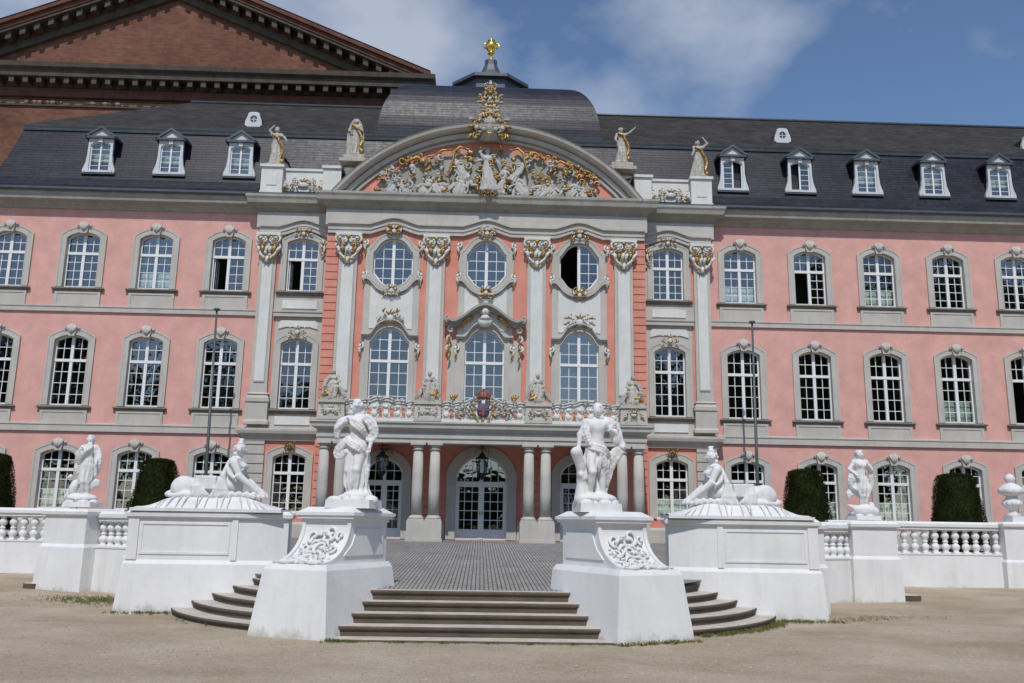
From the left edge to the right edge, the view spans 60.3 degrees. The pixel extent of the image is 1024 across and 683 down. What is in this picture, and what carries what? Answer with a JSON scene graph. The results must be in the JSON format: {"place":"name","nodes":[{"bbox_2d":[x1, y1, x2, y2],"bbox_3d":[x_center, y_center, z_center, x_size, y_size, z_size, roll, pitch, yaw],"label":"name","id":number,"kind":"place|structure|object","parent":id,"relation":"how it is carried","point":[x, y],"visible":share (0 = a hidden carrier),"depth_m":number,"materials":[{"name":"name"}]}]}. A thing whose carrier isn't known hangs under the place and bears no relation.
{"place":"outdoors","nodes":[
{"label":"outdoors","id":0,"kind":"place"},
{"bbox_2d":[5,533,990,590],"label":"terrace paving","id":1,"kind":"structure","parent":0,"point":[477,565],"depth_m":23.60,"materials":[{"name":"grey stone"}]},
{"bbox_2d":[0,453,17,529],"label":"clipped yew","id":2,"kind":"object","parent":1,"relation":"on","point":[7,492],"visible":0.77,"depth_m":32.47,"materials":[{"name":"green plant"}]},
{"bbox_2d":[126,457,179,509],"bbox_3d":[-13.195,5.813,32.671,2.289,3.030,2.333,1,-12,-2],"label":"clipped yew","id":3,"kind":"object","parent":1,"relation":"on","point":[157,477],"visible":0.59,"depth_m":32.26,"materials":[{"name":"green plant"}]},
{"bbox_2d":[204,308,219,475],"bbox_3d":[-12.080,3.135,35.291,0.520,9.222,0.390,1,-12,-2],"label":"flagpole","id":4,"kind":"object","parent":1,"relation":"on","point":[209,416],"visible":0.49,"depth_m":35.39,"materials":[{"name":"grey metal"}]},
{"bbox_2d":[0,38,1023,547],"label":"palace","id":5,"kind":"structure","parent":1,"relation":"on","point":[486,244],"depth_m":39.12,"materials":[{"name":"pink paint"}]},
{"bbox_2d":[0,445,5,453],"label":"window","id":6,"kind":"structure","parent":5,"relation":"in","point":[2,449],"depth_m":37.13,"materials":[{"name":"white paint"}]},
{"bbox_2d":[0,323,20,421],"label":"window","id":7,"kind":"structure","parent":5,"relation":"in","point":[5,408],"depth_m":37.86,"materials":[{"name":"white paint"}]},
{"bbox_2d":[0,219,34,303],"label":"window","id":8,"kind":"structure","parent":5,"relation":"in","point":[9,294],"depth_m":38.88,"materials":[{"name":"white paint"}]},
{"bbox_2d":[27,437,79,508],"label":"window","id":9,"kind":"structure","parent":5,"relation":"in","point":[50,498],"depth_m":37.16,"materials":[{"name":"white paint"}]},
{"bbox_2d":[36,323,95,422],"bbox_3d":[-19.110,1.370,37.981,2.280,4.295,0.543,1,-12,-2],"label":"window","id":10,"kind":"structure","parent":5,"relation":"in","point":[52,413],"depth_m":37.91,"materials":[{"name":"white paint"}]},
{"bbox_2d":[50,221,107,305],"bbox_3d":[-19.032,-3.428,38.970,2.280,3.815,0.543,1,-12,-2],"label":"window","id":11,"kind":"structure","parent":5,"relation":"in","point":[63,294],"depth_m":38.90,"materials":[{"name":"white paint"}]},
{"bbox_2d":[105,439,159,510],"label":"window","id":12,"kind":"structure","parent":5,"relation":"in","point":[135,446],"depth_m":37.26,"materials":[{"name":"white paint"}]},
{"bbox_2d":[112,325,169,424],"bbox_3d":[-15.913,1.443,38.082,2.280,4.295,0.543,1,-12,-2],"label":"window","id":13,"kind":"structure","parent":5,"relation":"in","point":[125,414],"depth_m":38.01,"materials":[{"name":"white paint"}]},
{"bbox_2d":[125,223,179,307],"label":"window","id":14,"kind":"structure","parent":5,"relation":"in","point":[155,290],"depth_m":39.06,"materials":[{"name":"white paint"}]},
{"bbox_2d":[185,440,233,476],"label":"window","id":15,"kind":"structure","parent":5,"relation":"in","point":[214,448],"depth_m":37.42,"materials":[{"name":"white paint"}]},
{"bbox_2d":[188,327,243,425],"bbox_3d":[-12.715,1.516,38.183,2.280,4.295,0.543,1,-12,-2],"label":"window","id":16,"kind":"structure","parent":5,"relation":"in","point":[220,416],"depth_m":38.10,"materials":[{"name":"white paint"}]},
{"bbox_2d":[199,225,251,308],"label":"window","id":17,"kind":"structure","parent":5,"relation":"in","point":[222,299],"depth_m":39.11,"materials":[{"name":"white paint"}]},
{"bbox_2d":[266,125,287,163],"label":"roof statue","id":18,"kind":"object","parent":5,"relation":"on","point":[276,154],"visible":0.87,"depth_m":39.91,"materials":[{"name":"white stone"}]},
{"bbox_2d":[262,445,312,512],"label":"window","id":19,"kind":"structure","parent":5,"relation":"in","point":[271,455],"depth_m":37.19,"materials":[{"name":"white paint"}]},
{"bbox_2d":[268,333,318,413],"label":"window","id":20,"kind":"structure","parent":5,"relation":"in","point":[283,340],"depth_m":38.06,"materials":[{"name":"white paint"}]},
{"bbox_2d":[275,233,324,295],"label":"window","id":21,"kind":"structure","parent":5,"relation":"in","point":[290,240],"depth_m":39.07,"materials":[{"name":"white paint"}]},
{"bbox_2d":[320,369,346,399],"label":"parapet statue","id":22,"kind":"object","parent":5,"relation":"on","point":[332,389],"visible":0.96,"depth_m":34.52,"materials":[{"name":"white stone"}]},
{"bbox_2d":[339,119,366,167],"bbox_3d":[-7.024,-8.965,39.544,1.240,2.156,0.800,1,-12,-2],"label":"roof statue","id":23,"kind":"object","parent":5,"relation":"on","point":[353,156],"visible":1,"depth_m":39.31,"materials":[{"name":"white stone"}]},
{"bbox_2d":[376,443,388,477],"bbox_3d":[-5.266,4.806,35.705,0.540,1.470,0.469,1,-12,-2],"label":"lantern","id":24,"kind":"object","parent":5,"relation":"hanging from","point":[382,454],"visible":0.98,"depth_m":35.61,"materials":[{"name":"metal"}]},
{"bbox_2d":[361,322,414,407],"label":"window","id":25,"kind":"structure","parent":5,"relation":"in","point":[368,341],"depth_m":37.69,"materials":[{"name":"white paint"}]},
{"bbox_2d":[369,450,410,538],"bbox_3d":[-5.330,6.340,36.618,2.234,3.652,0.390,1,-12,-2],"label":"door","id":26,"kind":"structure","parent":5,"relation":"in","point":[404,484],"depth_m":36.63,"materials":[{"name":"white paint"}]},
{"bbox_2d":[367,233,418,288],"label":"window","id":27,"kind":"structure","parent":5,"relation":"in","point":[384,239],"depth_m":38.60,"materials":[{"name":"white paint"}]},
{"bbox_2d":[414,371,440,404],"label":"parapet statue","id":28,"kind":"object","parent":5,"relation":"on","point":[428,391],"visible":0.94,"depth_m":34.62,"materials":[{"name":"white stone"}]},
{"bbox_2d":[445,446,516,539],"bbox_3d":[-1.281,6.325,36.768,2.914,3.872,0.390,1,-12,-2],"label":"door","id":29,"kind":"structure","parent":5,"relation":"in","point":[452,531],"depth_m":36.65,"materials":[{"name":"white paint"}]},
{"bbox_2d":[475,445,488,479],"bbox_3d":[-1.219,4.899,35.833,0.540,1.470,0.469,1,-12,-2],"label":"lantern","id":30,"kind":"object","parent":5,"relation":"hanging from","point":[483,457],"visible":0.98,"depth_m":35.69,"materials":[{"name":"metal"}]},
{"bbox_2d":[458,325,509,406],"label":"window","id":31,"kind":"structure","parent":5,"relation":"in","point":[505,344],"depth_m":37.82,"materials":[{"name":"white paint"}]},
{"bbox_2d":[461,235,511,289],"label":"window","id":32,"kind":"structure","parent":5,"relation":"in","point":[498,243],"depth_m":38.73,"materials":[{"name":"white paint"}]},
{"bbox_2d":[526,374,551,406],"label":"parapet statue","id":33,"kind":"object","parent":5,"relation":"on","point":[538,393],"visible":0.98,"depth_m":34.77,"materials":[{"name":"white stone"}]},
{"bbox_2d":[552,454,583,540],"bbox_3d":[2.764,6.525,36.874,2.234,3.652,0.390,1,-12,-2],"label":"door","id":34,"kind":"structure","parent":5,"relation":"in","point":[557,487],"depth_m":36.82,"materials":[{"name":"white paint"}]},
{"bbox_2d":[554,237,604,292],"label":"window","id":35,"kind":"structure","parent":5,"relation":"in","point":[590,246],"depth_m":38.85,"materials":[{"name":"white paint"}]},
{"bbox_2d":[554,327,604,410],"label":"window","id":36,"kind":"structure","parent":5,"relation":"in","point":[578,331],"depth_m":37.95,"materials":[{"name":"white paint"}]},
{"bbox_2d":[610,127,636,175],"bbox_3d":[4.969,-8.683,39.921,1.285,2.139,0.800,1,-12,-2],"label":"roof statue","id":37,"kind":"object","parent":5,"relation":"on","point":[622,165],"visible":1,"depth_m":39.65,"materials":[{"name":"white stone"}]},
{"bbox_2d":[619,376,644,405],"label":"parapet statue","id":38,"kind":"object","parent":5,"relation":"on","point":[632,395],"visible":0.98,"depth_m":34.88,"materials":[{"name":"white stone"}]},
{"bbox_2d":[646,243,692,304],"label":"window","id":39,"kind":"structure","parent":5,"relation":"in","point":[680,250],"depth_m":39.57,"materials":[{"name":"white paint"}]},
{"bbox_2d":[648,341,694,421],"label":"window","id":40,"kind":"structure","parent":5,"relation":"in","point":[684,350],"depth_m":38.57,"materials":[{"name":"white paint"}]},
{"bbox_2d":[649,452,695,519],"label":"window","id":41,"kind":"structure","parent":5,"relation":"in","point":[658,507],"depth_m":37.76,"materials":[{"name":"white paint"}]},
{"bbox_2d":[690,137,708,175],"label":"roof statue","id":42,"kind":"object","parent":5,"relation":"on","point":[699,168],"visible":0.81,"depth_m":40.50,"materials":[{"name":"white stone"}]},
{"bbox_2d":[716,239,766,321],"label":"window","id":43,"kind":"structure","parent":5,"relation":"in","point":[735,303],"depth_m":39.88,"materials":[{"name":"white paint"}]},
{"bbox_2d":[720,339,771,436],"bbox_3d":[10.248,2.041,38.908,2.280,4.295,0.543,1,-12,-2],"label":"window","id":44,"kind":"structure","parent":5,"relation":"in","point":[732,426],"depth_m":38.84,"materials":[{"name":"white paint"}]},
{"bbox_2d":[724,451,771,486],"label":"window","id":45,"kind":"structure","parent":5,"relation":"in","point":[747,457],"depth_m":38.14,"materials":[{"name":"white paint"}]},
{"bbox_2d":[787,240,837,322],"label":"window","id":46,"kind":"structure","parent":5,"relation":"in","point":[802,313],"depth_m":39.91,"materials":[{"name":"white paint"}]},
{"bbox_2d":[792,341,844,437],"bbox_3d":[13.445,2.114,39.009,2.280,4.295,0.543,1,-12,-2],"label":"window","id":47,"kind":"structure","parent":5,"relation":"in","point":[818,428],"depth_m":38.94,"materials":[{"name":"white paint"}]},
{"bbox_2d":[797,452,846,519],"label":"window","id":48,"kind":"structure","parent":5,"relation":"in","point":[820,458],"depth_m":38.21,"materials":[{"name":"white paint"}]},
{"bbox_2d":[856,242,907,324],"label":"window","id":49,"kind":"structure","parent":5,"relation":"in","point":[874,307],"depth_m":40.10,"materials":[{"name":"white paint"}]},
{"bbox_2d":[863,342,915,438],"bbox_3d":[16.643,2.187,39.110,2.280,4.295,0.543,1,-12,-2],"label":"window","id":50,"kind":"structure","parent":5,"relation":"in","point":[877,429],"depth_m":39.05,"materials":[{"name":"white paint"}]},
{"bbox_2d":[870,453,919,520],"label":"window","id":51,"kind":"structure","parent":5,"relation":"in","point":[892,511],"depth_m":38.29,"materials":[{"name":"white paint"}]},
{"bbox_2d":[925,244,976,326],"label":"window","id":52,"kind":"structure","parent":5,"relation":"in","point":[939,316],"depth_m":40.14,"materials":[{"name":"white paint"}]},
{"bbox_2d":[933,344,987,440],"bbox_3d":[19.839,2.267,39.245,2.280,4.295,0.613,1,-12,-2],"label":"window","id":53,"kind":"structure","parent":5,"relation":"in","point":[954,417],"depth_m":39.22,"materials":[{"name":"white paint"}]},
{"bbox_2d":[942,455,992,522],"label":"window","id":54,"kind":"structure","parent":5,"relation":"in","point":[965,461],"depth_m":38.39,"materials":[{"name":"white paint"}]},
{"bbox_2d":[994,246,1023,327],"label":"window","id":55,"kind":"structure","parent":5,"relation":"in","point":[1013,318],"depth_m":40.28,"materials":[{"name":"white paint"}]},
{"bbox_2d":[1003,346,1023,441],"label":"window","id":56,"kind":"structure","parent":5,"relation":"in","point":[1017,429],"depth_m":39.21,"materials":[{"name":"white paint"}]},
{"bbox_2d":[1014,462,1023,515],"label":"window","id":57,"kind":"structure","parent":5,"relation":"in","point":[1018,470],"depth_m":38.41,"materials":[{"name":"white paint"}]},
{"bbox_2d":[749,320,758,485],"bbox_3d":[9.933,3.637,35.986,0.400,9.220,0.390,1,-12,-2],"label":"flagpole","id":58,"kind":"object","parent":1,"relation":"on","point":[751,322],"visible":0.54,"depth_m":36.09,"materials":[{"name":"grey metal"}]},
{"bbox_2d":[783,468,833,521],"bbox_3d":[11.189,6.348,33.453,2.150,3.078,2.186,1,-12,-2],"label":"clipped yew","id":59,"kind":"object","parent":1,"relation":"on","point":[806,494],"visible":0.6,"depth_m":33.03,"materials":[{"name":"green plant"}]},
{"bbox_2d":[927,472,989,550],"bbox_3d":[17.003,6.510,33.639,2.279,3.022,2.323,1,-12,-2],"label":"clipped yew","id":60,"kind":"object","parent":1,"relation":"on","point":[957,497],"visible":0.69,"depth_m":33.16,"materials":[{"name":"green plant"}]},
{"bbox_2d":[0,573,1023,682],"bbox_3d":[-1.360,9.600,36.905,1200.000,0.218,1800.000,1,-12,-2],"label":"gravel ground","id":61,"kind":"structure","parent":0,"point":[996,614],"depth_m":14.21,"materials":[{"name":"beige gravel"}]},
{"bbox_2d":[23,582,35,588],"bbox_3d":[-13.318,6.955,25.139,0.576,0.200,1.750,1,-12,-2],"label":"step stone","id":62,"kind":"object","parent":61,"relation":"on","point":[29,585],"visible":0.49,"depth_m":24.31,"materials":[{"name":"stone"}]},
{"bbox_2d":[0,507,127,573],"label":"balustrade","id":63,"kind":"object","parent":61,"relation":"on","point":[18,555],"visible":0.34,"depth_m":29.32,"materials":[{"name":"white stone"}]},
{"bbox_2d":[32,509,122,591],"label":"garden pier","id":64,"kind":"structure","parent":61,"relation":"on","point":[66,555],"depth_m":24.36,"materials":[{"name":"white stone"}]},
{"bbox_2d":[62,435,102,506],"bbox_3d":[-12.312,3.716,25.327,1.122,2.052,0.694,0,-12,7],"label":"statue","id":65,"kind":"object","parent":64,"relation":"on","point":[87,468],"visible":1,"depth_m":25.18,"materials":[{"name":"white stone"}]},
{"bbox_2d":[91,511,128,592],"bbox_3d":[-10.377,5.799,24.104,2.774,2.240,0.480,-5,-13,27],"label":"balustrade","id":66,"kind":"object","parent":61,"relation":"on","point":[109,556],"visible":0.41,"depth_m":24.28,"materials":[{"name":"white stone"}]},
{"bbox_2d":[111,510,296,613],"bbox_3d":[-6.843,5.052,20.274,3.746,2.270,1.768,1,-12,-2],"label":"sphinx pedestal","id":67,"kind":"object","parent":61,"relation":"on","point":[179,558],"visible":0.91,"depth_m":19.62,"materials":[{"name":"white stone"}]},
{"bbox_2d":[129,438,289,512],"bbox_3d":[-6.899,3.096,20.521,3.320,1.718,1.280,2,-12,-5],"label":"sphinx statue","id":68,"kind":"object","parent":67,"relation":"on","point":[222,492],"visible":1,"depth_m":20.10,"materials":[{"name":"white stone"}]},
{"bbox_2d":[171,578,260,630],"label":"curved steps","id":69,"kind":"structure","parent":61,"relation":"on","point":[234,610],"depth_m":17.97,"materials":[{"name":"stone"}]},
{"bbox_2d":[0,0,435,164],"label":"basilica","id":70,"kind":"structure","parent":61,"relation":"on","point":[62,59],"depth_m":56.91,"materials":[{"name":"brick"}]},
{"bbox_2d":[247,507,395,640],"bbox_3d":[-3.482,4.364,16.868,1.700,2.350,2.500,-4,-13,23],"label":"swept pedestal","id":71,"kind":"object","parent":61,"relation":"on","point":[327,574],"visible":1,"depth_m":16.07,"materials":[{"name":"white stone"}]},
{"bbox_2d":[324,399,381,508],"bbox_3d":[-3.064,2.206,17.424,0.995,2.155,0.694,-2,-12,12],"label":"statue","id":72,"kind":"object","parent":71,"relation":"on","point":[355,453],"visible":1,"depth_m":17.28,"materials":[{"name":"white stone"}]},
{"bbox_2d":[324,589,613,644],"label":"central steps","id":73,"kind":"structure","parent":61,"relation":"on","point":[481,616],"depth_m":16.12,"materials":[{"name":"stone"}]},
{"bbox_2d":[4,593,956,646],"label":"grass","id":74,"kind":"structure","parent":61,"relation":"on","point":[778,623],"depth_m":18.09,"materials":[{"name":"green plant"}]},
{"bbox_2d":[550,511,694,645],"bbox_3d":[2.012,4.461,16.905,1.700,2.350,2.500,7,-13,-27],"label":"swept pedestal","id":75,"kind":"object","parent":61,"relation":"on","point":[616,578],"visible":1,"depth_m":16.16,"materials":[{"name":"white stone"}]},
{"bbox_2d":[571,403,625,511],"bbox_3d":[1.711,2.309,17.584,1.145,2.169,0.694,3,-12,-10],"label":"statue","id":76,"kind":"object","parent":75,"relation":"on","point":[596,464],"visible":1,"depth_m":17.42,"materials":[{"name":"white stone"}]},
{"bbox_2d":[684,584,775,635],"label":"curved steps","id":77,"kind":"structure","parent":61,"relation":"on","point":[709,612],"depth_m":18.32,"materials":[{"name":"stone"}]},
{"bbox_2d":[661,518,829,622],"bbox_3d":[5.257,5.313,20.659,3.636,2.300,1.769,1,-12,-2],"label":"sphinx pedestal","id":78,"kind":"object","parent":61,"relation":"on","point":[767,567],"visible":0.91,"depth_m":20.04,"materials":[{"name":"white stone"}]},
{"bbox_2d":[661,446,814,519],"bbox_3d":[5.272,3.345,20.911,3.320,1.718,1.280,1,-12,1],"label":"sphinx statue","id":79,"kind":"object","parent":78,"relation":"on","point":[726,500],"visible":1,"depth_m":20.48,"materials":[{"name":"white stone"}]},
{"bbox_2d":[818,523,830,614],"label":"return wall","id":80,"kind":"structure","parent":61,"relation":"on","point":[824,569],"depth_m":21.39,"materials":[{"name":"white stone"}]},
{"bbox_2d":[822,522,852,602],"bbox_3d":[8.609,6.218,24.707,2.774,2.270,0.480,8,-14,-30],"label":"balustrade","id":81,"kind":"object","parent":61,"relation":"on","point":[840,581],"visible":0.37,"depth_m":24.89,"materials":[{"name":"white stone"}]},
{"bbox_2d":[830,521,905,602],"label":"garden pier","id":82,"kind":"structure","parent":61,"relation":"on","point":[876,568],"depth_m":25.05,"materials":[{"name":"white stone"}]},
{"bbox_2d":[845,450,881,519],"bbox_3d":[10.325,4.231,26.020,0.955,2.046,0.752,1,-12,-2],"label":"statue","id":83,"kind":"object","parent":82,"relation":"on","point":[860,484],"visible":1,"depth_m":25.89,"materials":[{"name":"white stone"}]},
{"bbox_2d":[905,593,920,601],"bbox_3d":[11.423,7.519,25.921,0.576,0.200,1.750,1,-12,-2],"label":"step stone","id":84,"kind":"object","parent":61,"relation":"on","point":[912,597],"visible":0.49,"depth_m":25.11,"materials":[{"name":"stone"}]},
{"bbox_2d":[825,520,1003,587],"bbox_3d":[13.954,7.432,30.448,6.100,2.380,0.480,1,-12,-2],"label":"balustrade","id":85,"kind":"object","parent":61,"relation":"on","point":[956,568],"visible":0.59,"depth_m":30.29,"materials":[{"name":"white stone"}]},
{"bbox_2d":[988,522,1023,587],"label":"garden pier","id":86,"kind":"structure","parent":61,"relation":"on","point":[1011,539],"depth_m":30.21,"materials":[{"name":"white stone"}]},
{"bbox_2d":[997,474,1023,521],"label":"stone urn","id":87,"kind":"object","parent":86,"relation":"on","point":[1011,491],"visible":0.98,"depth_m":30.82,"materials":[{"name":"white stone"}]},
{"bbox_2d":[0,0,1023,125],"label":"sky","id":88,"kind":"structure","parent":0,"point":[901,61],"materials":[{"name":"blue"}]}
]}

